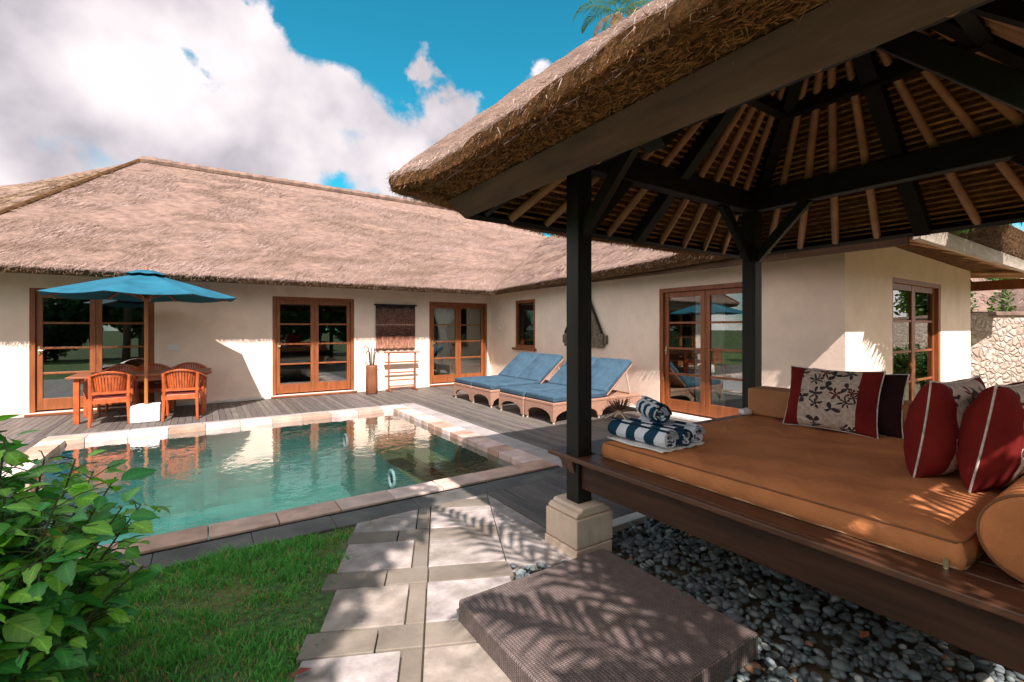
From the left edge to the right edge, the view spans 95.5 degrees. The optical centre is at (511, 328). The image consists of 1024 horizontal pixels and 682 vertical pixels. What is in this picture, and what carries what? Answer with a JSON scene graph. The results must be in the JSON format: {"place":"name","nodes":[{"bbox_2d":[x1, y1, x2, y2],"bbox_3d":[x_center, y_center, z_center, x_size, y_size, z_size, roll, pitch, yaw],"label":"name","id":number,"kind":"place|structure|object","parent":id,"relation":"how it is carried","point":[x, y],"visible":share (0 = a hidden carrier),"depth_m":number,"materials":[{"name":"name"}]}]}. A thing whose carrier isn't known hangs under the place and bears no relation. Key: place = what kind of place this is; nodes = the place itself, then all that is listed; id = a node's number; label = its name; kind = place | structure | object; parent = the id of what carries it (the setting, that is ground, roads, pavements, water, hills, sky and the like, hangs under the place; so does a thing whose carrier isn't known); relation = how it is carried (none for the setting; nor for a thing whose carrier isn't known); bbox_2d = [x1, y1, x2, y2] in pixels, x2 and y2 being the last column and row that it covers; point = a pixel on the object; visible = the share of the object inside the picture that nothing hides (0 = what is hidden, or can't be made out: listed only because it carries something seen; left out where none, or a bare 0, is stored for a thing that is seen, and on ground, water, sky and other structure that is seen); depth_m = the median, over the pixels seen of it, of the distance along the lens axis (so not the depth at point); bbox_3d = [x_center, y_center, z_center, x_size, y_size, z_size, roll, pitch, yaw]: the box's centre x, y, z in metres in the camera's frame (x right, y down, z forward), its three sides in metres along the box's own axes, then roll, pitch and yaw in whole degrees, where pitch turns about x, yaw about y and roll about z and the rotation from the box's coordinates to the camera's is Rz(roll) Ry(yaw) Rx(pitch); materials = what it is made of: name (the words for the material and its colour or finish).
{"place":"outdoors","nodes":[
{"label":"outdoors","id":0,"kind":"place"},
{"bbox_2d":[66,415,340,539],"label":"pool wall","id":1,"kind":"structure","parent":0,"point":[233,498],"depth_m":7.29,"materials":[{"name":"tile"}]},
{"bbox_2d":[388,458,473,483],"bbox_3d":[-1.431,2.075,6.673,0.955,0.650,4.296,0,0,-34],"label":"pool ledge","id":2,"kind":"object","parent":1,"relation":"attached to","point":[432,476],"visible":0.07,"depth_m":6.10,"materials":[{"name":"tile"}]},
{"bbox_2d":[387,470,395,488],"bbox_3d":[-1.541,1.920,5.939,0.030,0.250,0.250,0,0,-34],"label":"pool light","id":3,"kind":"object","parent":2,"relation":"attached to","point":[391,480],"visible":0.94,"depth_m":5.91,"materials":[{"name":"white plastic"}]},
{"bbox_2d":[87,485,350,547],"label":"pool floor","id":4,"kind":"structure","parent":0,"point":[188,520],"depth_m":7.03,"materials":[{"name":"tile"}]},
{"bbox_2d":[77,518,370,681],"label":"lawn","id":5,"kind":"structure","parent":0,"point":[324,601],"depth_m":2.51,"materials":[{"name":"plant"}]},
{"bbox_2d":[0,414,173,681],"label":"leafy shrub","id":6,"kind":"object","parent":5,"relation":"on","point":[58,597],"visible":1,"depth_m":1.68,"materials":[{"name":"green plant"}]},
{"bbox_2d":[2,412,513,527],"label":"pool water","id":7,"kind":"structure","parent":0,"point":[181,463],"depth_m":5.70,"materials":[{"name":"teal liquid"}]},
{"bbox_2d":[38,455,509,530],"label":"pool wall","id":8,"kind":"structure","parent":0,"point":[350,487],"depth_m":6.54,"materials":[{"name":"tile"}]},
{"bbox_2d":[10,385,690,421],"bbox_3d":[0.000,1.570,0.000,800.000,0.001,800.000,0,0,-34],"label":"ground","id":9,"kind":"structure","parent":0,"point":[305,396],"depth_m":9.75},
{"bbox_2d":[572,0,650,36],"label":"palm tree","id":10,"kind":"object","parent":9,"relation":"on","point":[617,17],"visible":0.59,"depth_m":26.89,"materials":[{"name":"green plant"}]},
{"bbox_2d":[378,512,1023,681],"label":"pebble bed","id":11,"kind":"object","parent":9,"relation":"on","point":[819,636],"depth_m":2.40,"materials":[{"name":"stone"}]},
{"bbox_2d":[459,548,757,681],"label":"rattan step","id":12,"kind":"object","parent":11,"relation":"on","point":[602,615],"visible":0.98,"depth_m":2.16,"materials":[{"name":"brown wicker"}]},
{"bbox_2d":[613,512,654,532],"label":"kerb","id":13,"kind":"structure","parent":11,"relation":"on","point":[622,522],"depth_m":3.64,"materials":[{"name":"grey stone"}]},
{"bbox_2d":[386,0,1023,674],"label":"garden pavilion","id":14,"kind":"structure","parent":11,"relation":"on","point":[750,134],"depth_m":3.04,"materials":[{"name":"brown wood"}]},
{"bbox_2d":[601,414,1011,570],"bbox_3d":[1.952,0.821,2.978,2.053,0.170,1.840,0,0,-34],"label":"daybed mattress","id":15,"kind":"object","parent":14,"relation":"on","point":[871,490],"visible":0.63,"depth_m":2.33,"materials":[{"name":"orange fabric"}]},
{"bbox_2d":[607,435,703,452],"bbox_3d":[0.951,0.747,3.105,0.423,0.016,0.461,0,0,-34],"label":"folded towel","id":16,"kind":"object","parent":15,"relation":"on","point":[631,442],"visible":0.33,"depth_m":2.97,"materials":[{"name":"fabric"}]},
{"bbox_2d":[608,417,678,448],"bbox_3d":[0.840,0.675,3.036,0.117,0.119,0.500,0,0,-34],"label":"towel roll","id":17,"kind":"object","parent":16,"relation":"on","point":[650,434],"visible":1,"depth_m":2.96,"materials":[{"name":"fabric"}]},
{"bbox_2d":[629,418,692,445],"bbox_3d":[0.967,0.682,3.098,0.105,0.107,0.474,0,0,-34],"label":"towel roll","id":18,"kind":"object","parent":16,"relation":"on","point":[685,436],"visible":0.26,"depth_m":2.93,"materials":[{"name":"blue fabric"}]},
{"bbox_2d":[636,395,671,423],"bbox_3d":[0.950,0.543,3.149,0.126,0.132,0.392,0,0,-2],"label":"towel roll","id":19,"kind":"object","parent":18,"relation":"on","point":[654,410],"visible":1,"depth_m":3.02,"materials":[{"name":"blue fabric"}]},
{"bbox_2d":[639,414,704,442],"bbox_3d":[1.070,0.677,3.184,0.114,0.118,0.482,0,0,-34],"label":"towel roll","id":20,"kind":"object","parent":16,"relation":"on","point":[697,431],"visible":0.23,"depth_m":3.02,"materials":[{"name":"fabric"}]},
{"bbox_2d":[748,386,911,423],"bbox_3d":[2.689,0.635,3.425,0.270,0.231,1.810,0,0,-34],"label":"back cushion","id":21,"kind":"object","parent":15,"relation":"on","point":[769,401],"visible":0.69,"depth_m":3.95,"materials":[{"name":"orange fabric"}]},
{"bbox_2d":[782,365,885,438],"bbox_3d":[2.380,0.529,3.472,0.186,0.481,0.632,19,-10,-32],"label":"throw pillow","id":22,"kind":"object","parent":15,"relation":"on","point":[845,401],"visible":1,"depth_m":3.38,"materials":[{"name":"fabric"}]},
{"bbox_2d":[813,368,909,438],"bbox_3d":[2.531,0.536,3.434,0.167,0.461,0.612,17,-9,-32],"label":"throw pillow","id":23,"kind":"object","parent":15,"relation":"on","point":[891,403],"visible":0.3,"depth_m":3.22,"materials":[{"name":"fabric"}]},
{"bbox_2d":[903,375,985,477],"bbox_3d":[2.281,0.508,2.433,0.571,0.511,0.296,0,8,-28],"label":"throw pillow","id":24,"kind":"object","parent":15,"relation":"on","point":[932,422],"visible":0.66,"depth_m":2.29,"materials":[{"name":"fabric"}]},
{"bbox_2d":[956,381,1023,492],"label":"throw pillow","id":25,"kind":"object","parent":15,"relation":"on","point":[990,453],"visible":0.98,"depth_m":2.10,"materials":[{"name":"fabric"}]},
{"bbox_2d":[976,475,1023,582],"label":"bolster","id":26,"kind":"object","parent":14,"relation":"on","point":[1000,526],"visible":1,"depth_m":1.62,"materials":[{"name":"orange fabric"}]},
{"bbox_2d":[860,631,868,637],"bbox_3d":[1.706,1.475,2.248,0.036,0.015,0.082,0,0,35],"label":"fallen leaf","id":27,"kind":"object","parent":11,"relation":"on","point":[864,634],"visible":1,"depth_m":2.25,"materials":[{"name":"brown plant"}]},
{"bbox_2d":[686,312,1023,394],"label":"stone wall","id":28,"kind":"structure","parent":9,"relation":"on","point":[997,347],"depth_m":10.14,"materials":[{"name":"stone"}]},
{"bbox_2d":[971,291,978,311],"bbox_3d":[10.130,0.251,10.886,1.078,2.608,1.138,0,0,-34],"label":"garden bush","id":29,"kind":"object","parent":9,"relation":"on","point":[973,305],"depth_m":10.53,"materials":[{"name":"green plant"}]},
{"bbox_2d":[971,278,1023,311],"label":"neighbour house","id":30,"kind":"structure","parent":9,"relation":"on","point":[981,298],"depth_m":17.76,"materials":[{"name":"wicker"}]},
{"bbox_2d":[983,278,1019,311],"bbox_3d":[11.672,-0.261,11.022,2.733,3.522,2.714,0,0,-34],"label":"palm tree","id":31,"kind":"object","parent":9,"relation":"on","point":[1004,306],"visible":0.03,"depth_m":11.00,"materials":[{"name":"green plant"}]},
{"bbox_2d":[986,290,1019,311],"bbox_3d":[11.287,0.268,10.920,1.059,2.574,0.971,0,0,-34],"label":"garden bush","id":32,"kind":"object","parent":9,"relation":"on","point":[1006,308],"visible":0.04,"depth_m":10.68,"materials":[{"name":"green plant"}]},
{"bbox_2d":[990,289,1023,311],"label":"neighbour house","id":33,"kind":"structure","parent":9,"relation":"on","point":[1019,297],"depth_m":16.70,"materials":[{"name":"wicker"}]},
{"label":"deck base","id":34,"kind":"structure","parent":9,"relation":"on","visible":0},
{"bbox_2d":[0,437,45,465],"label":"timber deck","id":35,"kind":"structure","parent":34,"relation":"on","point":[31,442],"depth_m":6.13,"materials":[{"name":"grey wood"}]},
{"bbox_2d":[0,391,412,440],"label":"timber deck","id":36,"kind":"structure","parent":34,"relation":"on","point":[53,425],"depth_m":8.13,"materials":[{"name":"grey wood"}]},
{"bbox_2d":[84,371,137,427],"bbox_3d":[-6.361,1.079,7.372,0.663,0.846,0.604,0,0,-38],"label":"garden chair","id":37,"kind":"object","parent":36,"relation":"on","point":[113,393],"visible":0.98,"depth_m":7.20,"materials":[{"name":"brown wood"}]},
{"bbox_2d":[97,364,141,416],"bbox_3d":[-6.959,1.079,8.271,0.663,0.846,0.604,0,0,-32],"label":"garden chair","id":38,"kind":"object","parent":36,"relation":"on","point":[137,399],"visible":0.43,"depth_m":8.35,"materials":[{"name":"brown wood"}]},
{"bbox_2d":[37,267,235,423],"bbox_3d":[-5.954,0.250,7.570,2.406,2.500,2.406,0,0,5],"label":"parasol","id":39,"kind":"object","parent":36,"relation":"on","point":[145,285],"visible":1,"depth_m":7.42,"materials":[{"name":"blue fabric"}]},
{"bbox_2d":[65,368,211,424],"bbox_3d":[-6.337,1.127,8.057,1.900,0.745,0.915,0,0,-34],"label":"dining table","id":40,"kind":"object","parent":36,"relation":"on","point":[78,379],"visible":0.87,"depth_m":7.78,"materials":[{"name":"brown wood"}]},
{"bbox_2d":[132,363,170,409],"bbox_3d":[-6.672,1.079,8.629,0.663,0.846,0.604,0,0,-40],"label":"garden chair","id":41,"kind":"object","parent":36,"relation":"on","point":[154,388],"visible":0.42,"depth_m":8.57,"materials":[{"name":"brown wood"}]},
{"bbox_2d":[160,369,207,421],"bbox_3d":[-5.525,1.079,7.807,0.663,0.846,0.604,0,0,-28],"label":"garden chair","id":42,"kind":"object","parent":36,"relation":"on","point":[192,390],"visible":1,"depth_m":7.63,"materials":[{"name":"brown wood"}]},
{"bbox_2d":[171,362,209,410],"bbox_3d":[-6.160,1.079,8.874,0.663,0.846,0.604,0,0,-35],"label":"garden chair","id":43,"kind":"object","parent":36,"relation":"on","point":[180,366],"visible":0.34,"depth_m":8.96,"materials":[{"name":"brown wood"}]},
{"bbox_2d":[364,345,378,393],"bbox_3d":[-3.218,0.940,10.748,0.329,1.120,0.285,0,0,-45],"label":"cane pot","id":44,"kind":"object","parent":36,"relation":"on","point":[371,379],"visible":1,"depth_m":10.63,"materials":[{"name":"wood"}]},
{"bbox_2d":[2,405,557,563],"bbox_3d":[-2.914,1.522,5.688,5.032,0.076,4.792,0,0,-34],"label":"pool coping","id":45,"kind":"object","parent":34,"relation":"on","point":[523,462],"visible":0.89,"depth_m":4.93,"materials":[{"name":"stone"}]},
{"bbox_2d":[46,403,561,466],"bbox_3d":[-2.737,1.530,5.697,5.345,0.060,5.380,0,0,-34],"label":"deck border","id":46,"kind":"object","parent":34,"relation":"on","point":[542,453],"visible":0.41,"depth_m":6.92,"materials":[{"name":"beige stone"}]},
{"bbox_2d":[103,467,566,581],"bbox_3d":[-2.685,1.531,2.774,8.397,0.058,0.263,0,0,-34],"label":"stone strip","id":47,"kind":"object","parent":34,"relation":"on","point":[321,525],"visible":0.57,"depth_m":3.63,"materials":[{"name":"grey stone"}]},
{"bbox_2d":[140,466,559,555],"bbox_3d":[-1.580,1.534,3.679,5.060,0.063,0.018,0,0,-34],"label":"pool gutter","id":48,"kind":"object","parent":34,"relation":"on","point":[153,552],"visible":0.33,"depth_m":3.75,"materials":[{"name":"grey stone"}]},
{"bbox_2d":[381,386,693,449],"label":"timber deck","id":49,"kind":"structure","parent":34,"relation":"on","point":[536,427],"depth_m":7.95,"materials":[{"name":"grey wood"}]},
{"bbox_2d":[384,351,419,391],"bbox_3d":[-2.662,1.031,11.270,0.880,0.938,0.300,0,0,-34],"label":"towel rack","id":50,"kind":"object","parent":49,"relation":"on","point":[414,378],"visible":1,"depth_m":11.25,"materials":[{"name":"brown wood"}]},
{"bbox_2d":[454,352,539,401],"bbox_3d":[-0.217,1.024,10.337,2.000,0.951,0.770,0,0,-34],"label":"sun lounger","id":51,"kind":"object","parent":49,"relation":"on","point":[518,365],"visible":0.46,"depth_m":10.30,"materials":[{"name":"fabric"}]},
{"bbox_2d":[471,353,563,407],"bbox_3d":[0.218,1.024,9.665,2.000,0.951,0.770,0,0,-34],"label":"sun lounger","id":52,"kind":"object","parent":49,"relation":"on","point":[541,368],"visible":0.59,"depth_m":9.55,"materials":[{"name":"blue fabric"}]},
{"bbox_2d":[499,357,598,416],"bbox_3d":[0.804,1.024,8.782,2.000,0.951,0.770,0,0,-34],"label":"sun lounger","id":53,"kind":"object","parent":49,"relation":"on","point":[516,394],"visible":0.36,"depth_m":8.45,"materials":[{"name":"blue fabric"}]},
{"bbox_2d":[525,358,639,423],"bbox_3d":[1.264,1.024,8.127,2.000,0.951,0.770,0,0,-34],"label":"sun lounger","id":54,"kind":"object","parent":49,"relation":"on","point":[608,374],"visible":0.79,"depth_m":7.96,"materials":[{"name":"blue fabric"}]},
{"bbox_2d":[605,396,631,418],"bbox_3d":[1.765,1.318,7.680,0.433,0.356,0.441,0,0,-34],"label":"dry plant","id":55,"kind":"object","parent":49,"relation":"on","point":[618,406],"visible":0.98,"depth_m":7.64,"materials":[{"name":"brown plant"}]},
{"bbox_2d":[487,475,635,527],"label":"timber deck","id":56,"kind":"structure","parent":34,"relation":"on","point":[531,501],"depth_m":4.11,"materials":[{"name":"grey wood"}]},
{"bbox_2d":[293,494,572,681],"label":"path","id":57,"kind":"structure","parent":0,"point":[518,541],"depth_m":2.70,"materials":[{"name":"grey stone"}]},
{"bbox_2d":[291,667,310,676],"bbox_3d":[-0.911,1.482,2.011,0.036,0.016,0.078,0,0,34],"label":"fallen leaf","id":58,"kind":"object","parent":57,"relation":"on","point":[300,670],"visible":1,"depth_m":2.02,"materials":[{"name":"red plant"}]},
{"bbox_2d":[296,498,512,681],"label":"path strip","id":59,"kind":"object","parent":57,"relation":"attached to","point":[406,640],"visible":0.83,"depth_m":2.69,"materials":[{"name":"beige stone"}]},
{"bbox_2d":[0,0,1023,236],"label":"sky","id":60,"kind":"structure","parent":0,"point":[344,94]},
{"bbox_2d":[739,408,751,414],"bbox_3d":[2.059,0.730,4.093,0.132,0.061,0.097,0,0,-10],"label":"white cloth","id":61,"kind":"object","parent":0,"point":[745,411],"visible":1,"depth_m":4.05,"materials":[{"name":"fabric"}]},
{"bbox_2d":[953,222,1021,236],"bbox_3d":[6.355,-0.448,5.008,2.766,3.998,2.900,0,0,-34],"label":"palm tree","id":62,"kind":"object","parent":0,"point":[961,231],"visible":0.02,"depth_m":5.14,"materials":[{"name":"green plant"}]},
{"label":"lawn","id":63,"kind":"structure","parent":0,"visible":0},
{"bbox_2d":[0,156,1023,421],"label":"villa","id":64,"kind":"object","parent":63,"relation":"on","point":[306,274],"visible":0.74,"depth_m":9.39,"materials":[{"name":"paint"}]},
{"bbox_2d":[24,288,153,416],"bbox_3d":[-7.557,0.397,8.438,1.780,2.195,0.260,0,0,-34],"label":"glass door","id":65,"kind":"structure","parent":64,"relation":"in","point":[36,401],"depth_m":8.20,"materials":[{"name":"brown wood"}]},
{"bbox_2d":[271,296,356,398],"bbox_3d":[-4.448,0.397,10.503,1.805,2.195,0.260,0,0,-34],"label":"glass door","id":66,"kind":"structure","parent":64,"relation":"in","point":[314,385],"depth_m":10.52,"materials":[{"name":"brown wood"}]},
{"bbox_2d":[374,304,416,351],"bbox_3d":[-2.866,-0.009,11.487,1.080,1.177,0.044,0,0,-34],"label":"wall textile","id":67,"kind":"object","parent":64,"relation":"attached to","point":[395,326],"depth_m":11.48,"materials":[{"name":"brown fabric"}]},
{"bbox_2d":[434,308,461,374],"bbox_3d":[-1.673,0.300,12.624,1.221,2.200,0.070,0,0,-34],"label":"curtain","id":68,"kind":"object","parent":64,"relation":"hanging from","point":[444,316],"visible":0.75,"depth_m":12.50,"materials":[{"name":"white fabric"}]},
{"bbox_2d":[434,354,479,374],"bbox_3d":[-2.030,1.090,14.259,1.800,0.500,2.000,0,0,-34],"label":"bed","id":69,"kind":"object","parent":64,"relation":"in","point":[470,365],"visible":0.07,"depth_m":13.59,"materials":[{"name":"fabric"}]},
{"bbox_2d":[429,302,486,386],"bbox_3d":[-1.427,0.397,12.511,1.810,2.195,0.260,0,0,-34],"label":"glass door","id":70,"kind":"structure","parent":64,"relation":"in","point":[433,378],"depth_m":12.53,"materials":[{"name":"brown wood"}]},
{"bbox_2d":[512,299,536,350],"bbox_3d":[0.343,-0.090,11.663,0.200,1.260,0.970,0,0,-34],"label":"window","id":71,"kind":"structure","parent":64,"relation":"in","point":[525,309],"depth_m":11.70,"materials":[{"name":"brown wood"}]},
{"bbox_2d":[563,304,607,347],"bbox_3d":[1.504,-0.269,9.800,0.078,1.297,1.360,0,0,-34],"label":"carved panel","id":72,"kind":"object","parent":64,"relation":"attached to","point":[599,338],"visible":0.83,"depth_m":9.45,"materials":[{"name":"grey stone"}]},
{"bbox_2d":[660,282,741,417],"bbox_3d":[3.096,0.397,7.520,0.260,2.195,1.800,0,0,-34],"label":"glass door","id":73,"kind":"structure","parent":64,"relation":"in","point":[704,408],"depth_m":7.61,"materials":[{"name":"brown wood"}]},
{"bbox_2d":[695,294,724,405],"bbox_3d":[3.357,0.300,7.903,0.070,2.200,0.550,0,0,-34],"label":"curtain","id":74,"kind":"object","parent":64,"relation":"hanging from","point":[717,342],"visible":0.5,"depth_m":7.79,"materials":[{"name":"white fabric"}]},
{"bbox_2d":[892,277,939,400],"bbox_3d":[6.343,0.350,7.367,2.160,2.200,0.149,0,0,-34],"label":"glass door","id":75,"kind":"structure","parent":64,"relation":"in","point":[915,304],"depth_m":7.48,"materials":[{"name":"brown wood"}]}
]}

